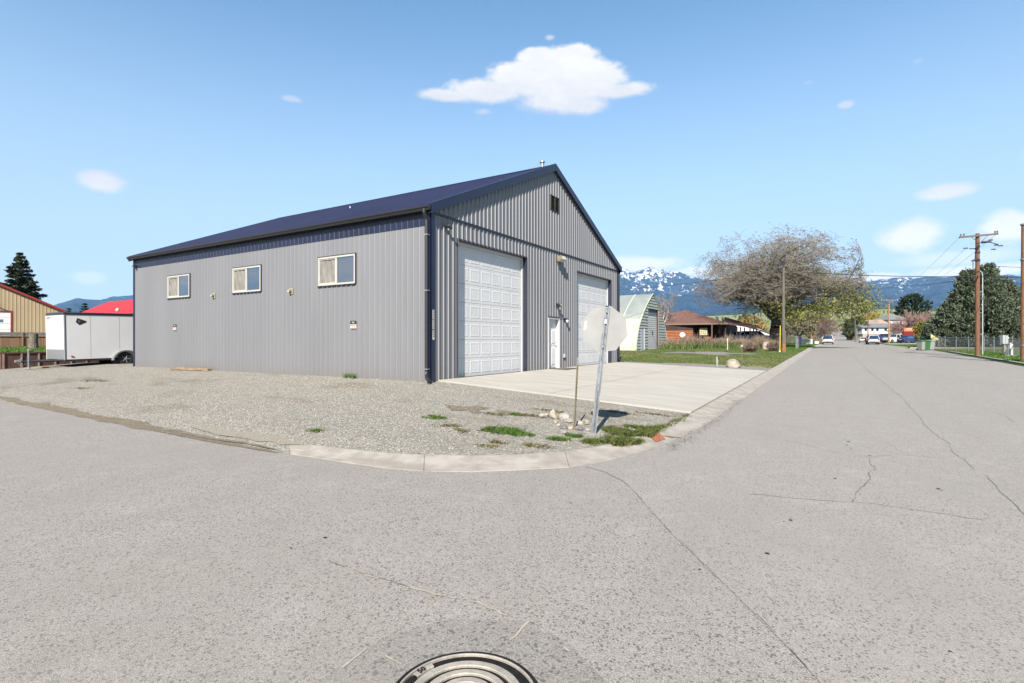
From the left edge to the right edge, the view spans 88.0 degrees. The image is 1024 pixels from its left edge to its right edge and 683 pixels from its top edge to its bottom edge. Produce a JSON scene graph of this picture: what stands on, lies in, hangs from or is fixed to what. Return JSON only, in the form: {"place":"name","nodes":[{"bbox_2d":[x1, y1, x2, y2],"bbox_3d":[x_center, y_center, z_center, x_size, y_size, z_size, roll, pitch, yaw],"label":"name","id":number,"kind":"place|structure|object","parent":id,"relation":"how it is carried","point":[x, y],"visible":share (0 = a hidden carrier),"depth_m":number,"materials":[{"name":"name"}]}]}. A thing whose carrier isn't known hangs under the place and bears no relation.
{"place":"outdoors","nodes":[
{"label":"outdoors","id":0,"kind":"place"},
{"bbox_2d":[0,362,689,455],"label":"gravel lot","id":1,"kind":"structure","parent":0,"point":[51,384],"depth_m":12.05,"materials":[{"name":"grey gravel"}]},
{"bbox_2d":[0,352,117,368],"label":"retaining wall","id":2,"kind":"structure","parent":1,"relation":"on","point":[7,359],"depth_m":26.06,"materials":[{"name":"brown wood"}]},
{"bbox_2d":[14,312,132,368],"bbox_3d":[-20.731,-0.052,27.539,2.530,2.670,7.760,0,1,32],"label":"cargo trailer","id":3,"kind":"object","parent":1,"relation":"on","point":[87,336],"visible":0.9,"depth_m":25.87,"materials":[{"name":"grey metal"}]},
{"bbox_2d":[170,367,210,370],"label":"timber beam","id":4,"kind":"structure","parent":1,"relation":"on","point":[191,368],"depth_m":21.33,"materials":[{"name":"beige wood"}]},
{"bbox_2d":[121,421,277,449],"bbox_3d":[-5.977,1.678,9.672,5.700,0.016,0.187,0,0,32],"label":"damp dirt strip","id":5,"kind":"object","parent":1,"relation":"on","point":[188,433],"visible":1,"depth_m":9.40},
{"bbox_2d":[191,426,298,444],"bbox_3d":[-4.769,1.644,9.346,3.300,0.050,0.417,0,0,32],"label":"pale silt patch","id":6,"kind":"object","parent":1,"relation":"on","point":[256,436],"visible":1,"depth_m":9.18,"materials":[{"name":"beige soil"}]},
{"bbox_2d":[68,379,675,449],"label":"dry gravel weeds","id":7,"kind":"object","parent":1,"relation":"on","point":[531,445],"visible":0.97,"depth_m":9.48,"materials":[{"name":"brown plant"}]},
{"bbox_2d":[305,412,587,440],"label":"gravel weeds","id":8,"kind":"object","parent":1,"relation":"on","point":[516,433],"visible":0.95,"depth_m":9.10,"materials":[{"name":"green plant"}]},
{"bbox_2d":[446,405,488,412],"bbox_3d":[-1.005,1.467,11.490,1.184,0.062,0.760,0,0,32],"label":"dirt patch","id":9,"kind":"object","parent":1,"relation":"on","point":[473,409],"visible":0.99,"depth_m":11.44,"materials":[{"name":"brown soil"}]},
{"bbox_2d":[290,413,714,471],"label":"kerb","id":10,"kind":"structure","parent":1,"relation":"on","point":[485,463],"depth_m":7.48,"materials":[{"name":"concrete"}]},
{"bbox_2d":[652,432,664,441],"bbox_3d":[2.458,1.660,9.171,0.262,0.124,0.933,0,0,-2],"label":"inlet plate","id":11,"kind":"object","parent":10,"relation":"on","point":[658,437],"visible":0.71,"depth_m":8.96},
{"bbox_2d":[550,409,558,419],"bbox_3d":[0.836,1.472,10.505,0.165,0.230,0.216,0,0,14],"label":"rock","id":12,"kind":"object","parent":1,"relation":"on","point":[554,414],"visible":0.91,"depth_m":10.43,"materials":[{"name":"beige stone"}]},
{"bbox_2d":[558,413,569,419],"bbox_3d":[1.028,1.509,10.471,0.234,0.163,0.189,2,4,11],"label":"rock","id":13,"kind":"object","parent":1,"relation":"on","point":[563,416],"visible":0.8,"depth_m":10.41,"materials":[{"name":"grey stone"}]},
{"bbox_2d":[573,357,578,428],"bbox_3d":[1.152,0.986,9.541,0.106,1.400,0.049,0,0,32],"label":"fence post","id":14,"kind":"object","parent":1,"relation":"on","point":[576,394],"visible":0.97,"depth_m":9.53,"materials":[{"name":"brown metal"}]},
{"bbox_2d":[581,306,627,433],"bbox_3d":[1.585,0.555,9.074,0.792,2.300,0.082,0,0,2],"label":"stop sign","id":15,"kind":"object","parent":1,"relation":"on","point":[604,329],"visible":0.98,"depth_m":9.10,"materials":[{"name":"grey metal"}]},
{"bbox_2d":[579,413,689,446],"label":"corner weeds","id":16,"kind":"object","parent":1,"relation":"on","point":[638,428],"visible":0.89,"depth_m":8.99,"materials":[{"name":"green plant"}]},
{"bbox_2d":[619,361,770,370],"bbox_3d":[-12.137,1.272,40.214,57.280,0.241,3.893,0,0,32],"label":"gravel border","id":17,"kind":"object","parent":1,"relation":"on","point":[724,366],"visible":0.16,"depth_m":26.90,"materials":[{"name":"grey gravel"}]},
{"bbox_2d":[726,359,740,367],"bbox_3d":[10.937,1.227,26.194,0.643,0.586,0.676,-12,10,-29],"label":"boulder","id":18,"kind":"object","parent":17,"relation":"on","point":[732,363],"visible":0.77,"depth_m":25.99,"materials":[{"name":"beige stone"}]},
{"bbox_2d":[0,402,819,682],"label":"cross street","id":19,"kind":"structure","parent":0,"point":[129,555],"depth_m":3.99,"materials":[{"name":"grey asphalt"}]},
{"bbox_2d":[0,396,277,452],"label":"silt strip","id":20,"kind":"object","parent":19,"relation":"on","point":[71,411],"visible":1,"depth_m":11.23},
{"bbox_2d":[335,560,569,667],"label":"road seams","id":21,"kind":"object","parent":19,"relation":"on","point":[485,605],"visible":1,"depth_m":3.27,"materials":[{"name":"grey asphalt"}]},
{"bbox_2d":[316,619,606,682],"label":"asphalt patch","id":22,"kind":"object","parent":19,"relation":"on","point":[536,652],"visible":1,"depth_m":2.90,"materials":[{"name":"grey asphalt"}]},
{"bbox_2d":[396,651,537,682],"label":"manhole cover","id":23,"kind":"object","parent":19,"relation":"on","point":[470,667],"visible":1,"depth_m":2.70,"materials":[{"name":"metal"}]},
{"bbox_2d":[0,0,1023,304],"label":"sky","id":24,"kind":"structure","parent":0,"point":[128,127],"materials":[{"name":"blue"}]},
{"bbox_2d":[54,267,1020,312],"bbox_3d":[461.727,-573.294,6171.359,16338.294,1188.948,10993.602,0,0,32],"label":"mountains","id":25,"kind":"structure","parent":0,"point":[652,278],"depth_m":6849.24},
{"bbox_2d":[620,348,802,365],"bbox_3d":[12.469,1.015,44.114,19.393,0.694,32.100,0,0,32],"label":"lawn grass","id":26,"kind":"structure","parent":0,"point":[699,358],"depth_m":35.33,"materials":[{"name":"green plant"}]},
{"bbox_2d":[620,349,803,367],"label":"lawn","id":27,"kind":"structure","parent":0,"point":[656,351],"depth_m":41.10,"materials":[{"name":"green plant"}]},
{"bbox_2d":[620,294,666,350],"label":"arched shed","id":28,"kind":"structure","parent":27,"relation":"on","point":[645,323],"depth_m":50.13,"materials":[{"name":"white metal"}]},
{"bbox_2d":[641,329,644,349],"bbox_3d":[11.996,-0.030,48.552,0.060,2.100,1.030,0,0,32],"label":"side door","id":29,"kind":"structure","parent":28,"relation":"in","point":[642,330],"depth_m":48.56,"materials":[{"name":"grey metal"}]},
{"bbox_2d":[648,309,656,348],"bbox_3d":[13.573,-0.980,51.345,0.090,4.000,2.980,0,0,32],"label":"sliding door","id":30,"kind":"structure","parent":28,"relation":"in","point":[652,314],"depth_m":51.41,"materials":[{"name":"white metal"}]},
{"bbox_2d":[663,351,755,355],"bbox_3d":[15.184,1.005,41.743,7.196,0.172,6.224,0,0,43],"label":"gravel parking pad","id":31,"kind":"object","parent":27,"relation":"on","point":[719,353],"visible":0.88,"depth_m":41.89,"materials":[{"name":"grey gravel"}]},
{"bbox_2d":[658,342,781,349],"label":"green weeds","id":32,"kind":"object","parent":27,"relation":"on","point":[716,345],"visible":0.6,"depth_m":51.52,"materials":[{"name":"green plant"}]},
{"bbox_2d":[738,341,760,351],"bbox_3d":[20.512,0.525,45.802,1.943,0.954,1.880,0,0,32],"label":"dry bush","id":33,"kind":"object","parent":27,"relation":"on","point":[750,346],"visible":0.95,"depth_m":45.45,"materials":[{"name":"brown plant"}]},
{"bbox_2d":[765,341,781,351],"bbox_3d":[23.650,0.505,48.036,1.515,0.999,1.662,0,0,-20],"label":"dry bush","id":34,"kind":"object","parent":27,"relation":"on","point":[773,346],"visible":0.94,"depth_m":47.77,"materials":[{"name":"brown plant"}]},
{"bbox_2d":[731,343,818,351],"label":"kerbside grass","id":35,"kind":"structure","parent":27,"relation":"on","point":[799,348],"depth_m":58.69,"materials":[{"name":"green plant"}]},
{"bbox_2d":[782,267,785,351],"bbox_3d":[23.933,-2.549,46.700,0.304,7.766,0.277,0,0,0],"label":"power pole","id":36,"kind":"object","parent":27,"relation":"on","point":[783,315],"visible":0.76,"depth_m":46.60,"materials":[{"name":"brown wood"}]},
{"bbox_2d":[620,271,778,289],"bbox_3d":[14.696,-5.167,46.352,18.473,2.043,0.040,0,0,-2],"label":"power line","id":37,"kind":"object","parent":36,"relation":"attached to","point":[697,282],"visible":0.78,"depth_m":46.39,"materials":[{"name":"black metal"}]},
{"bbox_2d":[785,270,974,276],"bbox_3d":[28.427,-5.348,42.099,0.051,1.692,12.886,0,0,-44],"label":"power line","id":38,"kind":"object","parent":36,"relation":"attached to","point":[883,275],"visible":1,"depth_m":40.62,"materials":[{"name":"black metal"}]},
{"bbox_2d":[424,331,1023,457],"bbox_3d":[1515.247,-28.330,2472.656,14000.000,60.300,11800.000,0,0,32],"label":"ground","id":39,"kind":"structure","parent":0,"point":[936,349],"depth_m":52.83,"materials":[{"name":"green plant"}]},
{"bbox_2d":[126,160,623,382],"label":"workshop building","id":40,"kind":"structure","parent":39,"relation":"on","point":[489,280],"depth_m":18.93,"materials":[{"name":"grey metal"}]},
{"bbox_2d":[167,273,190,298],"bbox_3d":[-14.107,-2.283,22.472,1.830,1.015,0.110,0,0,32],"label":"window","id":41,"kind":"structure","parent":40,"relation":"in","point":[178,286],"depth_m":22.42,"materials":[{"name":"white plastic"}]},
{"bbox_2d":[232,264,261,293],"bbox_3d":[-9.950,-2.283,19.925,1.840,1.015,0.110,0,0,32],"label":"window","id":42,"kind":"structure","parent":40,"relation":"in","point":[245,279],"depth_m":19.87,"materials":[{"name":"white plastic"}]},
{"bbox_2d":[317,253,356,287],"bbox_3d":[-5.717,-2.283,17.331,1.830,1.015,0.110,0,0,32],"label":"window","id":43,"kind":"structure","parent":40,"relation":"in","point":[334,270],"depth_m":17.28,"materials":[{"name":"white plastic"}]},
{"bbox_2d":[350,321,355,328],"bbox_3d":[-5.056,-0.495,16.888,0.270,0.270,0.011,0,0,32],"label":"no parking sign","id":44,"kind":"object","parent":40,"relation":"attached to","point":[352,324],"visible":1,"depth_m":16.89,"materials":[{"name":"grey metal"}]},
{"bbox_2d":[457,238,526,377],"bbox_3d":[-0.648,-0.975,18.183,0.244,4.350,4.310,0,0,32],"label":"overhead door","id":45,"kind":"structure","parent":40,"relation":"in","point":[489,341],"depth_m":18.19,"materials":[{"name":"white paint"}]},
{"bbox_2d":[548,316,559,368],"bbox_3d":[1.666,0.085,21.867,0.210,2.130,1.070,0,0,32],"label":"personnel door","id":46,"kind":"structure","parent":40,"relation":"in","point":[553,322],"depth_m":22.10,"materials":[{"name":"white paint"}]},
{"bbox_2d":[557,255,565,262],"bbox_3d":[2.045,-3.385,22.086,0.318,0.250,0.400,0,0,32],"label":"floodlight","id":47,"kind":"object","parent":40,"relation":"attached to","point":[561,258],"visible":1,"depth_m":21.94,"materials":[{"name":"white metal"}]},
{"bbox_2d":[577,271,610,365],"bbox_3d":[3.916,-0.970,25.631,0.244,4.340,4.300,0,0,32],"label":"overhead door","id":48,"kind":"structure","parent":40,"relation":"in","point":[599,293],"depth_m":25.36,"materials":[{"name":"white paint"}]},
{"bbox_2d":[438,362,765,413],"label":"driveway slab","id":49,"kind":"structure","parent":39,"relation":"on","point":[690,392],"depth_m":16.53,"materials":[{"name":"concrete"}]},
{"bbox_2d":[636,291,679,321],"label":"birch tree","id":50,"kind":"object","parent":39,"relation":"on","point":[664,306],"visible":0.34,"depth_m":65.38,"materials":[{"name":"white plant"}]},
{"bbox_2d":[662,310,761,341],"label":"brown house","id":51,"kind":"structure","parent":39,"relation":"on","point":[686,322],"depth_m":64.08,"materials":[{"name":"brown wood"}]},
{"bbox_2d":[700,328,706,334],"bbox_3d":[22.532,-1.060,62.376,0.840,0.840,0.056,0,0,30],"label":"window","id":52,"kind":"structure","parent":51,"relation":"in","point":[703,331],"depth_m":62.35,"materials":[{"name":"yellow glass"}]},
{"bbox_2d":[660,333,779,345],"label":"dead stalks","id":53,"kind":"object","parent":39,"relation":"on","point":[686,339],"visible":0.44,"depth_m":54.01,"materials":[{"name":"brown plant"}]},
{"bbox_2d":[736,326,760,330],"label":"outbuilding","id":54,"kind":"structure","parent":39,"relation":"on","point":[746,328],"depth_m":97.64,"materials":[{"name":"white"}]},
{"bbox_2d":[693,350,810,416],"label":"driveway kerb","id":55,"kind":"structure","parent":39,"relation":"on","point":[714,408],"depth_m":16.03,"materials":[{"name":"concrete"}]},
{"bbox_2d":[739,315,769,331],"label":"background tree","id":56,"kind":"object","parent":39,"relation":"on","point":[761,325],"visible":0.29,"depth_m":119.05,"materials":[{"name":"yellow plant"}]},
{"bbox_2d":[690,222,896,344],"bbox_3d":[30.825,-6.567,61.884,19.474,15.358,18.893,0,0,-13],"label":"elm tree","id":57,"kind":"object","parent":39,"relation":"on","point":[767,286],"visible":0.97,"depth_m":58.01,"materials":[{"name":"brown plant"}]},
{"bbox_2d":[781,312,820,336],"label":"roadside tree","id":58,"kind":"object","parent":39,"relation":"on","point":[809,326],"visible":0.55,"depth_m":90.78,"materials":[{"name":"green plant"}]},
{"bbox_2d":[809,314,840,340],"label":"roadside tree","id":59,"kind":"object","parent":39,"relation":"on","point":[831,330],"visible":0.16,"depth_m":158.81,"materials":[{"name":"grey plant"}]},
{"bbox_2d":[840,316,869,338],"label":"green tree","id":60,"kind":"object","parent":39,"relation":"on","point":[848,335],"visible":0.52,"depth_m":164.11,"materials":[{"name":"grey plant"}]},
{"bbox_2d":[845,323,900,340],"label":"white house","id":61,"kind":"structure","parent":39,"relation":"on","point":[878,328],"depth_m":160.16,"materials":[{"name":"white paint"}]},
{"bbox_2d":[865,319,887,322],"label":"gabled house","id":62,"kind":"structure","parent":39,"relation":"on","point":[877,321],"depth_m":175.60,"materials":[{"name":"white"}]},
{"bbox_2d":[873,313,910,323],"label":"hipped house","id":63,"kind":"structure","parent":39,"relation":"on","point":[892,317],"depth_m":183.38,"materials":[{"name":"white"}]},
{"bbox_2d":[882,334,905,342],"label":"parked car","id":64,"kind":"object","parent":39,"relation":"on","point":[893,337],"visible":0.5,"depth_m":118.68,"materials":[{"name":"paint"}]},
{"bbox_2d":[887,313,911,334],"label":"cherry tree","id":65,"kind":"object","parent":39,"relation":"on","point":[894,326],"visible":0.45,"depth_m":150.34,"materials":[{"name":"pink plant"}]},
{"bbox_2d":[902,328,915,342],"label":"message sign","id":66,"kind":"object","parent":39,"relation":"on","point":[907,332],"visible":0.73,"depth_m":117.78,"materials":[{"name":"red"}]},
{"bbox_2d":[896,309,928,333],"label":"cherry tree","id":67,"kind":"object","parent":39,"relation":"on","point":[911,322],"visible":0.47,"depth_m":140.41,"materials":[{"name":"pink plant"}]},
{"bbox_2d":[893,293,933,317],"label":"pine tree","id":68,"kind":"object","parent":39,"relation":"on","point":[915,300],"visible":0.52,"depth_m":183.29,"materials":[{"name":"green plant"}]},
{"bbox_2d":[915,311,934,320],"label":"cherry tree","id":69,"kind":"object","parent":39,"relation":"on","point":[927,316],"visible":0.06,"depth_m":149.66,"materials":[{"name":"pink plant"}]},
{"bbox_2d":[933,336,1019,355],"bbox_3d":[39.461,0.395,45.604,0.807,1.753,25.673,0,0,28],"label":"chain link fence","id":70,"kind":"object","parent":39,"relation":"on","point":[984,342],"visible":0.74,"depth_m":45.49,"materials":[{"name":"silver metal"}]},
{"bbox_2d":[949,350,1023,363],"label":"verge","id":71,"kind":"structure","parent":39,"relation":"on","point":[987,357],"depth_m":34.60,"materials":[{"name":"green plant"}]},
{"bbox_2d":[959,230,1002,355],"bbox_3d":[32.925,-3.194,37.311,2.808,9.120,0.680,0,0,0],"label":"power pole","id":72,"kind":"object","parent":71,"relation":"on","point":[977,291],"visible":0.98,"depth_m":37.39,"materials":[{"name":"brown wood"}]},
{"bbox_2d":[1000,335,1008,354],"bbox_3d":[33.913,0.441,36.480,0.440,1.620,0.240,0,0,0],"label":"meter pedestal","id":73,"kind":"object","parent":71,"relation":"on","point":[1004,340],"visible":0.9,"depth_m":36.43,"materials":[{"name":"grey metal"}]},
{"bbox_2d":[1005,343,1015,355],"bbox_3d":[33.390,0.663,35.500,0.720,1.000,0.720,0,0,0],"label":"utility riser","id":74,"kind":"object","parent":71,"relation":"on","point":[1010,348],"visible":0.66,"depth_m":35.42,"materials":[{"name":"white plastic"}]},
{"bbox_2d":[1020,223,1023,360],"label":"power pole","id":75,"kind":"object","parent":71,"relation":"on","point":[1022,302],"visible":0.93,"depth_m":29.57,"materials":[{"name":"wood"}]},
{"bbox_2d":[666,283,938,315],"bbox_3d":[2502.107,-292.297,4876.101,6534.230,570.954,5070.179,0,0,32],"label":"mountain ridge","id":76,"kind":"structure","parent":0,"point":[689,302],"depth_m":5113.60,"materials":[{"name":"blue stone"}]},
{"bbox_2d":[587,331,1023,682],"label":"street","id":77,"kind":"structure","parent":0,"point":[865,589],"depth_m":5.41,"materials":[{"name":"grey asphalt"}]},
{"bbox_2d":[327,362,1023,666],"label":"road cracks","id":78,"kind":"object","parent":77,"relation":"on","point":[813,499],"visible":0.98,"depth_m":5.82,"materials":[{"name":"grey asphalt"}]},
{"bbox_2d":[659,402,739,450],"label":"gutter litter","id":79,"kind":"object","parent":77,"relation":"on","point":[698,429],"visible":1,"depth_m":9.59,"materials":[{"name":"brown plant"}]},
{"bbox_2d":[822,335,833,343],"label":"parked van","id":80,"kind":"object","parent":77,"relation":"on","point":[828,339],"visible":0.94,"depth_m":106.19,"materials":[{"name":"paint"}]},
{"bbox_2d":[866,335,879,344],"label":"parked car","id":81,"kind":"object","parent":77,"relation":"on","point":[873,338],"visible":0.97,"depth_m":102.12,"materials":[{"name":"paint"}]},
{"bbox_2d":[916,340,924,349],"bbox_3d":[40.176,0.461,52.009,0.612,1.026,0.774,0,0,-8],"label":"wheeled bin","id":82,"kind":"object","parent":77,"relation":"on","point":[920,344],"visible":0.94,"depth_m":51.81,"materials":[{"name":"grey plastic"}]},
{"bbox_2d":[925,340,930,349],"bbox_3d":[40.569,0.459,52.009,0.612,1.026,0.774,0,0,-4],"label":"wheeled bin","id":83,"kind":"object","parent":77,"relation":"on","point":[927,344],"visible":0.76,"depth_m":51.71,"materials":[{"name":"green plastic"}]},
{"bbox_2d":[946,351,1023,366],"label":"kerb","id":84,"kind":"structure","parent":77,"relation":"on","point":[1008,361],"depth_m":34.07,"materials":[{"name":"concrete"}]},
{"bbox_2d":[707,309,936,330],"bbox_3d":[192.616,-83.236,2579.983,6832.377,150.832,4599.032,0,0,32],"label":"foothills","id":85,"kind":"structure","parent":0,"point":[768,324],"depth_m":1482.82,"materials":[{"name":"green plant"}]},
{"bbox_2d":[701,305,937,319],"bbox_3d":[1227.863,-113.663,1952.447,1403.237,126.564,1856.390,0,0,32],"label":"woods","id":86,"kind":"object","parent":85,"relation":"on","point":[879,307],"visible":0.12,"depth_m":2227.04,"materials":[{"name":"plant"}]},
{"bbox_2d":[883,343,915,343],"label":"car park","id":87,"kind":"structure","parent":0,"point":[900,343],"depth_m":106.95,"materials":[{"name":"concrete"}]},
{"bbox_2d":[881,299,897,343],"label":"power pole","id":88,"kind":"object","parent":87,"relation":"on","point":[888,301],"visible":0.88,"depth_m":107.88,"materials":[{"name":"brown wood"}]},
{"bbox_2d":[897,336,915,342],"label":"parked car","id":89,"kind":"object","parent":87,"relation":"on","point":[908,339],"visible":0.77,"depth_m":110.77,"materials":[{"name":"paint"}]},
{"bbox_2d":[886,344,1018,347],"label":"lawn grass","id":90,"kind":"structure","parent":0,"point":[911,345],"depth_m":63.56,"materials":[{"name":"green plant"}]},
{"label":"far verge","id":91,"kind":"structure","parent":0,"visible":0},
{"bbox_2d":[733,331,769,339],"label":"parked car","id":92,"kind":"object","parent":91,"relation":"on","point":[759,333],"visible":0.17,"depth_m":67.84,"materials":[{"name":"paint"}]},
{"bbox_2d":[795,335,802,348],"bbox_3d":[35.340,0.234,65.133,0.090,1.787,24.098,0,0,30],"label":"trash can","id":93,"kind":"object","parent":91,"relation":"on","point":[798,340],"visible":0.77,"depth_m":61.64,"materials":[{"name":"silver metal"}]},
{"bbox_2d":[803,339,812,344],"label":"yard box","id":94,"kind":"object","parent":91,"relation":"on","point":[807,341],"visible":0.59,"depth_m":91.59,"materials":[{"name":"grey"}]},
{"bbox_2d":[786,304,833,341],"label":"roadside tree","id":95,"kind":"object","parent":91,"relation":"on","point":[820,333],"visible":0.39,"depth_m":99.69,"materials":[{"name":"grey plant"}]},
{"bbox_2d":[808,316,842,340],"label":"roadside tree","id":96,"kind":"object","parent":91,"relation":"on","point":[816,337],"visible":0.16,"depth_m":123.94,"materials":[{"name":"pink plant"}]},
{"label":"terrace lawn","id":97,"kind":"structure","parent":0,"visible":0},
{"bbox_2d":[0,332,45,346],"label":"board fence","id":98,"kind":"object","parent":97,"relation":"on","point":[14,339],"visible":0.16,"depth_m":47.80,"materials":[{"name":"red wood"}]},
{"bbox_2d":[0,346,45,351],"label":"terrace grass","id":99,"kind":"structure","parent":97,"relation":"on","point":[18,349],"depth_m":31.19,"materials":[{"name":"green plant"}]},
{"bbox_2d":[0,252,47,329],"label":"spruce tree","id":100,"kind":"object","parent":97,"relation":"on","point":[17,271],"visible":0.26,"depth_m":83.60,"materials":[{"name":"green plant"}]},
{"bbox_2d":[0,284,66,332],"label":"metal building","id":101,"kind":"structure","parent":97,"relation":"on","point":[21,311],"depth_m":57.72,"materials":[{"name":"beige metal"}]},
{"bbox_2d":[0,310,11,331],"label":"garage door","id":102,"kind":"structure","parent":101,"relation":"in","point":[5,316],"depth_m":56.92,"materials":[{"name":"white metal"}]},
{"bbox_2d":[28,334,38,348],"bbox_3d":[-32.502,0.177,36.000,0.776,1.284,0.800,0,0,32],"label":"tree stump","id":103,"kind":"object","parent":97,"relation":"on","point":[33,341],"visible":0.79,"depth_m":35.80,"materials":[{"name":"grey plant"}]},
{"bbox_2d":[83,300,132,313],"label":"red roof building","id":104,"kind":"structure","parent":97,"relation":"on","point":[125,306],"depth_m":52.30,"materials":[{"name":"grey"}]},
{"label":"church lawn","id":105,"kind":"structure","parent":0,"visible":0},
{"bbox_2d":[912,320,929,340],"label":"forsythia shrub","id":106,"kind":"object","parent":105,"relation":"on","point":[917,329],"visible":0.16,"depth_m":82.33,"materials":[{"name":"yellow plant"}]},
{"bbox_2d":[919,300,974,346],"bbox_3d":[49.900,-1.853,60.164,6.099,5.682,6.040,0,0,32],"label":"juniper","id":107,"kind":"object","parent":105,"relation":"on","point":[932,325],"visible":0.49,"depth_m":59.53,"materials":[{"name":"green plant"}]},
{"bbox_2d":[939,266,995,346],"bbox_3d":[50.861,-3.695,59.087,5.814,9.071,6.297,0,0,-28],"label":"juniper","id":108,"kind":"object","parent":105,"relation":"on","point":[959,295],"visible":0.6,"depth_m":58.22,"materials":[{"name":"green plant"}]},
{"bbox_2d":[956,262,1019,346],"bbox_3d":[52.181,-3.902,58.002,6.473,9.377,6.745,0,0,32],"label":"juniper","id":109,"kind":"object","parent":105,"relation":"on","point":[997,298],"visible":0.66,"depth_m":56.46,"materials":[{"name":"green plant"}]},
{"bbox_2d":[983,276,1020,346],"bbox_3d":[53.871,-3.165,57.903,5.626,8.001,5.911,0,0,-6],"label":"juniper","id":110,"kind":"object","parent":105,"relation":"on","point":[1015,292],"visible":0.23,"depth_m":56.57,"materials":[{"name":"green plant"}]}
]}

